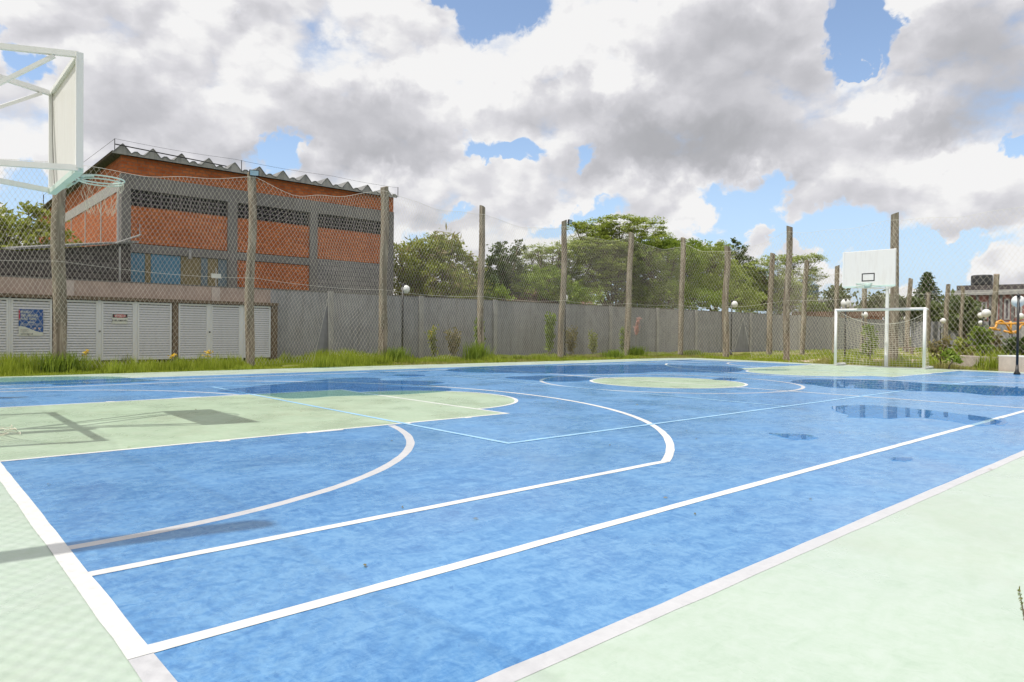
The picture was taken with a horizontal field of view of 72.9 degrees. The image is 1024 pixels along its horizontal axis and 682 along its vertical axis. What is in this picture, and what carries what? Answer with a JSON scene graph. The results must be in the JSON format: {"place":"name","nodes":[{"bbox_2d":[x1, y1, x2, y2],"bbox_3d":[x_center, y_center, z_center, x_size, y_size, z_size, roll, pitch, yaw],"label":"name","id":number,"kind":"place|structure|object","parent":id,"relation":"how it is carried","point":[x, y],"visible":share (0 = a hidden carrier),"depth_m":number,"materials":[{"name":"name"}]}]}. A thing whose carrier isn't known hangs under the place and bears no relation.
{"place":"outdoors","nodes":[
{"label":"outdoors","id":0,"kind":"place"},
{"bbox_2d":[0,348,402,376],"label":"grass","id":1,"kind":"structure","parent":0,"point":[10,366],"depth_m":20.14,"materials":[{"name":"green plant"}]},
{"bbox_2d":[296,348,552,366],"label":"grass","id":2,"kind":"structure","parent":0,"point":[447,359],"depth_m":26.55,"materials":[{"name":"green plant"}]},
{"bbox_2d":[46,350,872,375],"bbox_3d":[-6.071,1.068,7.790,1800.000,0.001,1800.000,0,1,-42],"label":"ground","id":3,"kind":"structure","parent":0,"point":[775,353],"depth_m":44.65,"materials":[{"name":"soil"}]},
{"bbox_2d":[0,200,84,250],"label":"leafy tree","id":4,"kind":"object","parent":3,"relation":"on","point":[34,212],"visible":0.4,"depth_m":24.97,"materials":[{"name":"green plant"}]},
{"bbox_2d":[50,188,66,360],"bbox_3d":[-12.280,-2.160,18.802,0.394,6.399,0.397,0,1,-42],"label":"fence post","id":5,"kind":"object","parent":3,"relation":"on","point":[59,337],"visible":0.56,"depth_m":18.70,"materials":[{"name":"grey wood"}]},
{"bbox_2d":[0,159,683,367],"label":"net","id":6,"kind":"object","parent":5,"relation":"hanging from","point":[339,277],"visible":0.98,"depth_m":24.13,"materials":[{"name":"metal"}]},
{"bbox_2d":[23,350,95,373],"bbox_3d":[-12.079,0.544,18.494,1.658,0.625,1.435,0,1,-42],"label":"grass tuft","id":7,"kind":"object","parent":3,"relation":"on","point":[52,364],"visible":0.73,"depth_m":18.37,"materials":[{"name":"green plant"}]},
{"bbox_2d":[0,43,124,215],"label":"basketball hoop","id":8,"kind":"object","parent":3,"relation":"on","point":[64,164],"visible":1,"depth_m":8.21,"materials":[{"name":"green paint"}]},
{"bbox_2d":[0,234,140,281],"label":"lean to shed","id":9,"kind":"object","parent":3,"relation":"on","point":[103,257],"visible":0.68,"depth_m":22.94,"materials":[{"name":"grey metal"}]},
{"bbox_2d":[0,293,278,363],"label":"gas cupboard","id":10,"kind":"object","parent":3,"relation":"on","point":[131,341],"visible":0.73,"depth_m":22.63,"materials":[{"name":"grey metal"}]},
{"bbox_2d":[19,309,42,335],"bbox_3d":[-14.241,-0.547,20.537,0.601,0.785,0.016,0,1,-42],"label":"warning sign","id":11,"kind":"object","parent":10,"relation":"attached to","point":[38,322],"visible":0.95,"depth_m":20.53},
{"bbox_2d":[112,314,127,323],"bbox_3d":[-12.490,-0.709,22.103,0.442,0.319,0.014,0,1,-42],"label":"warning sign","id":12,"kind":"object","parent":10,"relation":"attached to","point":[118,319],"visible":0.94,"depth_m":22.09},
{"bbox_2d":[29,138,396,294],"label":"brick building","id":13,"kind":"structure","parent":3,"relation":"on","point":[150,164],"depth_m":28.18,"materials":[{"name":"orange brick"}]},
{"bbox_2d":[131,190,226,216],"bbox_3d":[-12.771,-5.280,26.707,3.490,0.600,0.160,0,1,-42],"label":"window","id":14,"kind":"structure","parent":13,"relation":"in","point":[142,202],"depth_m":26.61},
{"bbox_2d":[238,204,308,225],"bbox_3d":[-10.027,-5.284,29.166,3.120,0.600,0.160,0,1,-42],"label":"window","id":15,"kind":"structure","parent":13,"relation":"in","point":[285,213],"depth_m":29.22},
{"bbox_2d":[318,214,380,233],"bbox_3d":[-7.387,-5.289,31.532,3.270,0.600,0.160,0,1,-42],"label":"window","id":16,"kind":"structure","parent":13,"relation":"in","point":[362,224],"depth_m":31.50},
{"bbox_2d":[211,268,220,285],"bbox_3d":[-10.662,-0.950,24.976,0.340,3.350,0.045,0,1,-42],"label":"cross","id":17,"kind":"object","parent":3,"relation":"on","point":[215,275],"visible":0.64,"depth_m":24.96,"materials":[{"name":"white concrete"}]},
{"bbox_2d":[244,172,256,365],"bbox_3d":[-8.406,-2.210,22.289,0.354,6.486,0.339,0,1,-42],"label":"fence post","id":18,"kind":"object","parent":3,"relation":"on","point":[250,333],"visible":0.94,"depth_m":22.18,"materials":[{"name":"grey concrete"}]},
{"bbox_2d":[249,169,258,175],"bbox_3d":[-8.243,-5.321,22.179,0.300,0.295,0.132,0,15,-22],"label":"floodlight","id":19,"kind":"object","parent":18,"relation":"attached to","point":[253,172],"visible":1,"depth_m":22.11,"materials":[{"name":"blue glass"}]},
{"bbox_2d":[378,186,388,355],"bbox_3d":[-4.739,-2.350,25.573,0.377,6.755,0.373,0,1,-42],"label":"fence post","id":20,"kind":"object","parent":3,"relation":"on","point":[384,246],"visible":0.83,"depth_m":25.45,"materials":[{"name":"grey concrete"}]},
{"bbox_2d":[373,346,413,362],"bbox_3d":[-4.269,0.501,25.423,1.878,0.687,1.390,0,1,-18],"label":"grass tuft","id":21,"kind":"object","parent":3,"relation":"on","point":[398,354],"visible":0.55,"depth_m":25.31,"materials":[{"name":"green plant"}]},
{"bbox_2d":[401,283,409,350],"bbox_3d":[-4.406,-0.761,28.477,0.425,3.207,0.350,0,1,-42],"label":"globe lamp","id":22,"kind":"object","parent":3,"relation":"on","point":[407,288],"visible":0.69,"depth_m":28.35,"materials":[{"name":"white glass"}]},
{"bbox_2d":[424,323,439,355],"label":"tall weed","id":23,"kind":"object","parent":3,"relation":"on","point":[432,340],"visible":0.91,"depth_m":29.68,"materials":[{"name":"green plant"}]},
{"bbox_2d":[393,224,494,299],"bbox_3d":[-3.947,-2.812,37.191,8.276,7.317,4.945,0,1,-42],"label":"broad shrub tree","id":24,"kind":"object","parent":3,"relation":"on","point":[422,250],"visible":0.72,"depth_m":36.51,"materials":[{"name":"green plant"}]},
{"bbox_2d":[443,327,460,355],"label":"tall weed","id":25,"kind":"object","parent":3,"relation":"on","point":[451,344],"visible":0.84,"depth_m":30.40,"materials":[{"name":"green plant"}]},
{"bbox_2d":[0,275,909,359],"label":"perimeter wall","id":26,"kind":"structure","parent":3,"relation":"on","point":[742,344],"depth_m":31.80,"materials":[{"name":"concrete"}]},
{"bbox_2d":[458,341,496,359],"bbox_3d":[-1.379,0.405,27.924,1.622,0.872,1.823,1,1,34],"label":"grass tuft","id":27,"kind":"object","parent":3,"relation":"on","point":[473,352],"visible":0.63,"depth_m":27.72,"materials":[{"name":"green plant"}]},
{"bbox_2d":[473,318,487,348],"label":"tall weed","id":28,"kind":"object","parent":3,"relation":"on","point":[475,334],"visible":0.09,"depth_m":31.08,"materials":[{"name":"green plant"}]},
{"bbox_2d":[477,205,484,348],"bbox_3d":[-1.274,-2.286,28.665,0.355,6.616,0.322,0,1,-42],"label":"fence post","id":29,"kind":"object","parent":3,"relation":"on","point":[480,319],"visible":0.84,"depth_m":28.56,"materials":[{"name":"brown wood"}]},
{"bbox_2d":[474,238,534,299],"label":"dark tree","id":30,"kind":"object","parent":3,"relation":"on","point":[491,272],"visible":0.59,"depth_m":41.32,"materials":[{"name":"green plant"}]},
{"bbox_2d":[473,288,590,303],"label":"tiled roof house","id":31,"kind":"structure","parent":3,"relation":"on","point":[537,300],"depth_m":42.93,"materials":[{"name":"tile"}]},
{"bbox_2d":[472,264,606,304],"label":"tree","id":32,"kind":"object","parent":3,"relation":"on","point":[550,288],"visible":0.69,"depth_m":42.55,"materials":[{"name":"green plant"}]},
{"bbox_2d":[543,311,557,355],"bbox_3d":[1.876,-0.384,34.156,0.699,2.234,0.792,1,1,11],"label":"tall weed","id":33,"kind":"object","parent":3,"relation":"on","point":[551,331],"visible":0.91,"depth_m":34.06,"materials":[{"name":"green plant"}]},
{"bbox_2d":[520,240,587,290],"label":"feathery tree","id":34,"kind":"object","parent":3,"relation":"on","point":[544,252],"visible":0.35,"depth_m":47.23,"materials":[{"name":"green plant"}]},
{"bbox_2d":[557,220,566,357],"bbox_3d":[2.323,-2.284,31.901,0.407,6.601,0.329,0,1,-42],"label":"fence post","id":35,"kind":"object","parent":3,"relation":"on","point":[563,269],"visible":0.88,"depth_m":31.80,"materials":[{"name":"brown wood"}]},
{"bbox_2d":[563,294,567,355],"bbox_3d":[2.623,-0.787,34.728,0.350,3.239,0.425,1,1,-3],"label":"globe lamp","id":36,"kind":"object","parent":3,"relation":"on","point":[564,354],"visible":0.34,"depth_m":34.59,"materials":[{"name":"black metal"}]},
{"bbox_2d":[566,324,577,353],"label":"tall weed","id":37,"kind":"object","parent":3,"relation":"on","point":[569,346],"visible":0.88,"depth_m":35.09,"materials":[{"name":"green plant"}]},
{"bbox_2d":[588,330,598,354],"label":"tall weed","id":38,"kind":"object","parent":3,"relation":"on","point":[594,341],"visible":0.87,"depth_m":36.21,"materials":[{"name":"green plant"}]},
{"bbox_2d":[599,349,626,357],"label":"grass tuft","id":39,"kind":"object","parent":3,"relation":"on","point":[614,353],"visible":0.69,"depth_m":32.98,"materials":[{"name":"green plant"}]},
{"bbox_2d":[619,326,624,350],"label":"tall weed","id":40,"kind":"object","parent":3,"relation":"on","point":[621,342],"visible":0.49,"depth_m":37.87,"materials":[{"name":"green plant"}]},
{"bbox_2d":[567,213,678,306],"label":"feathery tree","id":41,"kind":"object","parent":3,"relation":"on","point":[601,230],"visible":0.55,"depth_m":50.60,"materials":[{"name":"green plant"}]},
{"bbox_2d":[624,232,633,355],"bbox_3d":[5.918,-2.262,35.117,0.533,6.545,0.355,0,1,-42],"label":"fence post","id":42,"kind":"object","parent":3,"relation":"on","point":[629,275],"visible":0.86,"depth_m":35.01,"materials":[{"name":"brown wood"}]},
{"bbox_2d":[622,345,650,355],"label":"grass tuft","id":43,"kind":"object","parent":3,"relation":"on","point":[641,351],"visible":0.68,"depth_m":34.96,"materials":[{"name":"green plant"}]},
{"bbox_2d":[634,317,641,333],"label":"plume grass","id":44,"kind":"object","parent":3,"relation":"on","point":[637,328],"depth_m":36.86,"materials":[{"name":"plant"}]},
{"bbox_2d":[623,234,721,310],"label":"bushy tree","id":45,"kind":"object","parent":3,"relation":"on","point":[670,243],"visible":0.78,"depth_m":52.58,"materials":[{"name":"green plant"}]},
{"bbox_2d":[678,237,685,354],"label":"fence post","id":46,"kind":"object","parent":3,"relation":"on","point":[683,260],"visible":0.87,"depth_m":38.07,"materials":[{"name":"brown wood"}]},
{"bbox_2d":[683,349,704,355],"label":"grass tuft","id":47,"kind":"object","parent":3,"relation":"on","point":[691,352],"visible":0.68,"depth_m":38.20,"materials":[{"name":"green plant"}]},
{"bbox_2d":[722,245,730,356],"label":"fence post","id":48,"kind":"object","parent":3,"relation":"on","point":[725,298],"visible":0.92,"depth_m":35.18,"materials":[{"name":"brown wood"}]},
{"bbox_2d":[688,239,767,312],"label":"leafy tree","id":49,"kind":"object","parent":3,"relation":"on","point":[718,248],"visible":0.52,"depth_m":60.70,"materials":[{"name":"green plant"}]},
{"bbox_2d":[730,300,737,354],"bbox_3d":[12.493,-0.716,39.060,0.391,3.184,0.392,1,1,36],"label":"globe lamp","id":50,"kind":"object","parent":3,"relation":"on","point":[733,304],"visible":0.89,"depth_m":39.00,"materials":[{"name":"white metal"}]},
{"bbox_2d":[722,237,777,311],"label":"dark tree","id":51,"kind":"object","parent":3,"relation":"on","point":[744,258],"visible":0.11,"depth_m":74.44,"materials":[{"name":"green plant"}]},
{"bbox_2d":[766,253,774,354],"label":"fence post","id":52,"kind":"object","parent":3,"relation":"on","point":[769,314],"visible":0.88,"depth_m":41.09,"materials":[{"name":"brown wood"}]},
{"bbox_2d":[735,253,828,313],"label":"feathery tree","id":53,"kind":"object","parent":3,"relation":"on","point":[761,280],"visible":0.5,"depth_m":73.74,"materials":[{"name":"green plant"}]},
{"bbox_2d":[783,226,792,360],"bbox_3d":[12.772,-2.108,32.151,0.358,6.454,0.398,0,1,-42],"label":"fence post","id":54,"kind":"object","parent":3,"relation":"on","point":[787,286],"visible":0.98,"depth_m":32.06,"materials":[{"name":"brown wood"}]},
{"bbox_2d":[679,206,1023,365],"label":"net","id":55,"kind":"object","parent":54,"relation":"attached to","point":[701,307],"visible":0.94,"depth_m":29.84,"materials":[{"name":"metal"}]},
{"bbox_2d":[800,260,808,353],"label":"fence post","id":56,"kind":"object","parent":3,"relation":"on","point":[804,309],"visible":0.88,"depth_m":44.11,"materials":[{"name":"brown wood"}]},
{"bbox_2d":[780,298,833,311],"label":"tree","id":57,"kind":"object","parent":3,"relation":"on","point":[818,307],"visible":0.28,"depth_m":81.35,"materials":[{"name":"green plant"}]},
{"bbox_2d":[832,265,839,352],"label":"fence post","id":58,"kind":"object","parent":3,"relation":"on","point":[836,303],"visible":0.6,"depth_m":46.06,"materials":[{"name":"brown wood"}]},
{"bbox_2d":[792,311,884,318],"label":"brown house","id":59,"kind":"structure","parent":3,"relation":"on","point":[857,315],"depth_m":71.51,"materials":[{"name":"orange brick"}]},
{"bbox_2d":[820,283,857,309],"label":"tree","id":60,"kind":"object","parent":3,"relation":"on","point":[842,295],"visible":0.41,"depth_m":71.23,"materials":[{"name":"green plant"}]},
{"bbox_2d":[841,298,849,357],"bbox_3d":[15.583,-0.505,32.451,0.416,3.000,0.416,0,1,-22],"label":"globe lamp","id":61,"kind":"object","parent":3,"relation":"on","point":[844,304],"visible":0.87,"depth_m":32.28,"materials":[{"name":"white metal"}]},
{"bbox_2d":[685,351,1007,371],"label":"grass","id":62,"kind":"structure","parent":3,"relation":"on","point":[775,358],"depth_m":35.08,"materials":[{"name":"green plant"}]},
{"bbox_2d":[859,289,866,350],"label":"fence post","id":63,"kind":"object","parent":3,"relation":"on","point":[865,305],"visible":0.29,"depth_m":48.00,"materials":[{"name":"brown wood"}]},
{"bbox_2d":[772,265,908,352],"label":"net","id":64,"kind":"object","parent":63,"relation":"attached to","point":[828,313],"visible":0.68,"depth_m":45.16,"materials":[{"name":"metal"}]},
{"bbox_2d":[861,311,867,351],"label":"globe lamp","id":65,"kind":"object","parent":3,"relation":"on","point":[864,314],"visible":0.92,"depth_m":44.46,"materials":[{"name":"white glass"}]},
{"bbox_2d":[858,324,878,359],"bbox_3d":[17.361,0.132,33.719,0.976,1.944,1.058,0,1,-42],"label":"garden shrub","id":66,"kind":"object","parent":3,"relation":"on","point":[872,338],"visible":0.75,"depth_m":33.64,"materials":[{"name":"green plant"}]},
{"bbox_2d":[854,289,899,317],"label":"tree","id":67,"kind":"object","parent":3,"relation":"on","point":[878,296],"visible":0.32,"depth_m":73.69,"materials":[{"name":"green plant"}]},
{"bbox_2d":[888,212,898,360],"bbox_3d":[15.484,-2.008,28.104,0.410,6.417,0.392,0,1,-42],"label":"fence post","id":68,"kind":"object","parent":3,"relation":"on","point":[894,292],"visible":0.71,"depth_m":27.97,"materials":[{"name":"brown wood"}]},
{"bbox_2d":[772,346,1023,355],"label":"grass","id":69,"kind":"structure","parent":3,"relation":"on","point":[849,350],"depth_m":50.51,"materials":[{"name":"green plant"}]},
{"bbox_2d":[875,293,933,320],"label":"tree","id":70,"kind":"object","parent":3,"relation":"on","point":[917,304],"visible":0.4,"depth_m":70.05,"materials":[{"name":"green plant"}]},
{"bbox_2d":[904,278,912,351],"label":"fence post","id":71,"kind":"object","parent":3,"relation":"on","point":[909,293],"visible":0.85,"depth_m":50.24,"materials":[{"name":"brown wood"}]},
{"bbox_2d":[828,347,1019,370],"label":"grass","id":72,"kind":"structure","parent":3,"relation":"on","point":[993,364],"depth_m":26.75,"materials":[{"name":"green plant"}]},
{"bbox_2d":[912,272,944,305],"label":"norfolk pine","id":73,"kind":"object","parent":3,"relation":"on","point":[927,276],"visible":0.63,"depth_m":81.09,"materials":[{"name":"green plant"}]},
{"bbox_2d":[926,292,930,348],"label":"fence post","id":74,"kind":"object","parent":3,"relation":"on","point":[928,319],"visible":0.6,"depth_m":67.56,"materials":[{"name":"grey wood"}]},
{"bbox_2d":[910,295,952,325],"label":"tree","id":75,"kind":"object","parent":3,"relation":"on","point":[937,305],"visible":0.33,"depth_m":70.59,"materials":[{"name":"green plant"}]},
{"bbox_2d":[928,333,951,364],"bbox_3d":[15.794,0.444,25.588,0.938,1.493,1.051,1,1,27],"label":"dry shrub","id":76,"kind":"object","parent":3,"relation":"on","point":[934,349],"visible":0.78,"depth_m":25.46,"materials":[{"name":"brown plant"}]},
{"bbox_2d":[940,318,945,345],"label":"globe lamp","id":77,"kind":"object","parent":3,"relation":"on","point":[943,320],"visible":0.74,"depth_m":52.62,"materials":[{"name":"white glass"}]},
{"bbox_2d":[943,284,950,349],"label":"fence post","id":78,"kind":"object","parent":3,"relation":"on","point":[946,307],"visible":0.71,"depth_m":55.80,"materials":[{"name":"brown wood"}]},
{"bbox_2d":[939,346,964,368],"bbox_3d":[15.476,0.691,24.445,0.788,1.034,0.748,1,1,22],"label":"dry shrub","id":79,"kind":"object","parent":3,"relation":"on","point":[953,356],"visible":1,"depth_m":24.36,"materials":[{"name":"green plant"}]},
{"bbox_2d":[959,286,964,338],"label":"fence post","id":80,"kind":"object","parent":3,"relation":"on","point":[961,310],"visible":0.69,"depth_m":60.30,"materials":[{"name":"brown wood"}]},
{"bbox_2d":[951,336,973,354],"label":"garden shrub","id":81,"kind":"object","parent":3,"relation":"on","point":[961,349],"visible":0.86,"depth_m":30.04,"materials":[{"name":"green plant"}]},
{"bbox_2d":[938,289,989,346],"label":"tree","id":82,"kind":"object","parent":3,"relation":"on","point":[968,318],"visible":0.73,"depth_m":64.35,"materials":[{"name":"green plant"}]},
{"bbox_2d":[910,321,1023,348],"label":"perimeter wall","id":83,"kind":"structure","parent":3,"relation":"on","point":[936,325],"depth_m":67.99,"materials":[{"name":"grey concrete"}]},
{"bbox_2d":[964,325,1000,355],"bbox_3d":[18.506,0.290,27.336,1.119,1.811,1.152,1,1,-5],"label":"garden shrub","id":84,"kind":"object","parent":3,"relation":"on","point":[981,339],"visible":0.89,"depth_m":27.18,"materials":[{"name":"green plant"}]},
{"bbox_2d":[981,308,991,343],"bbox_3d":[21.432,-0.213,31.363,0.392,2.563,0.391,0,1,-40],"label":"globe lamp","id":85,"kind":"object","parent":3,"relation":"on","point":[987,311],"visible":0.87,"depth_m":31.28,"materials":[{"name":"white glass"}]},
{"bbox_2d":[951,355,1023,371],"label":"planter wall","id":86,"kind":"structure","parent":3,"relation":"on","point":[1007,363],"depth_m":23.54,"materials":[{"name":"concrete"}]},
{"bbox_2d":[987,274,999,344],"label":"fence post","id":87,"kind":"object","parent":3,"relation":"on","point":[995,301],"visible":0.6,"depth_m":45.84,"materials":[{"name":"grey wood"}]},
{"bbox_2d":[990,332,1004,353],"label":"dry shrub","id":88,"kind":"object","parent":3,"relation":"on","point":[999,341],"visible":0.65,"depth_m":27.75,"materials":[{"name":"brown plant"}]},
{"bbox_2d":[991,344,1013,354],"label":"garden shrub","id":89,"kind":"object","parent":3,"relation":"on","point":[1004,347],"visible":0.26,"depth_m":29.19,"materials":[{"name":"green plant"}]},
{"bbox_2d":[989,320,1023,354],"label":"exercise machine","id":90,"kind":"object","parent":3,"relation":"on","point":[1009,324],"visible":0.71,"depth_m":27.56,"materials":[{"name":"orange metal"}]},
{"bbox_2d":[1002,336,1023,355],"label":"garden shrub","id":91,"kind":"object","parent":3,"relation":"on","point":[1011,345],"visible":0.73,"depth_m":26.55,"materials":[{"name":"green plant"}]},
{"bbox_2d":[1011,293,1023,374],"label":"globe lamp","id":92,"kind":"object","parent":3,"relation":"on","point":[1017,300],"visible":0.99,"depth_m":21.50,"materials":[{"name":"black metal"}]},
{"bbox_2d":[0,359,1023,681],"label":"court floor","id":93,"kind":"structure","parent":0,"point":[474,623],"depth_m":4.80,"materials":[{"name":"blue paint"}]},
{"bbox_2d":[0,365,951,460],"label":"court key","id":94,"kind":"object","parent":93,"relation":"on","point":[52,430],"visible":0.96,"depth_m":9.47,"materials":[{"name":"green paint"}]},
{"bbox_2d":[0,359,1023,681],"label":"court line","id":95,"kind":"object","parent":93,"relation":"on","point":[118,626],"visible":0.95,"depth_m":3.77,"materials":[{"name":"white paint"}]},
{"bbox_2d":[214,365,993,443],"bbox_3d":[3.695,0.979,16.543,18.072,0.001,8.972,0,1,-42],"label":"court line","id":96,"kind":"object","parent":93,"relation":"on","point":[587,388],"visible":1,"depth_m":10.75,"materials":[{"name":"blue paint"}]},
{"bbox_2d":[0,358,1023,681],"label":"pavement","id":97,"kind":"structure","parent":0,"point":[926,590],"depth_m":2.88,"materials":[{"name":"green paint"}]},
{"bbox_2d":[0,425,20,435],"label":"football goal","id":98,"kind":"object","parent":97,"relation":"on","point":[9,431],"visible":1,"depth_m":7.63,"materials":[{"name":"metal"}]},
{"bbox_2d":[842,248,895,366],"bbox_3d":[12.940,-1.094,25.305,1.659,4.310,2.296,1,1,23],"label":"basketball hoop","id":99,"kind":"object","parent":97,"relation":"on","point":[872,269],"visible":1,"depth_m":24.82,"materials":[{"name":"white metal"}]},
{"bbox_2d":[834,307,933,368],"bbox_3d":[13.751,-0.111,25.721,1.001,2.190,3.160,0,1,-42],"label":"football goal","id":100,"kind":"object","parent":97,"relation":"on","point":[924,327],"visible":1,"depth_m":25.73,"materials":[{"name":"white painted metal"},{"name":"pale nylon"}]},
{"bbox_2d":[1017,586,1023,618],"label":"weed stalk","id":101,"kind":"object","parent":97,"relation":"on","point":[1020,598],"visible":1,"depth_m":2.44,"materials":[{"name":"green plant"}]},
{"bbox_2d":[0,0,1023,336],"label":"sky","id":102,"kind":"structure","parent":0,"point":[748,121],"materials":[{"name":"white"}]},
{"bbox_2d":[382,350,762,364],"bbox_3d":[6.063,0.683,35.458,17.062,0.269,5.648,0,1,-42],"label":"grass","id":103,"kind":"structure","parent":0,"point":[566,358],"depth_m":32.17,"materials":[{"name":"green plant"}]},
{"bbox_2d":[950,275,1023,320],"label":"pink house","id":104,"kind":"structure","parent":0,"point":[1006,292],"depth_m":69.61,"materials":[{"name":"grey concrete"}]},
{"bbox_2d":[981,302,986,318],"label":"window","id":105,"kind":"structure","parent":104,"relation":"in","point":[982,303],"depth_m":70.15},
{"bbox_2d":[1004,299,1009,319],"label":"window","id":106,"kind":"structure","parent":104,"relation":"in","point":[1006,301],"depth_m":69.07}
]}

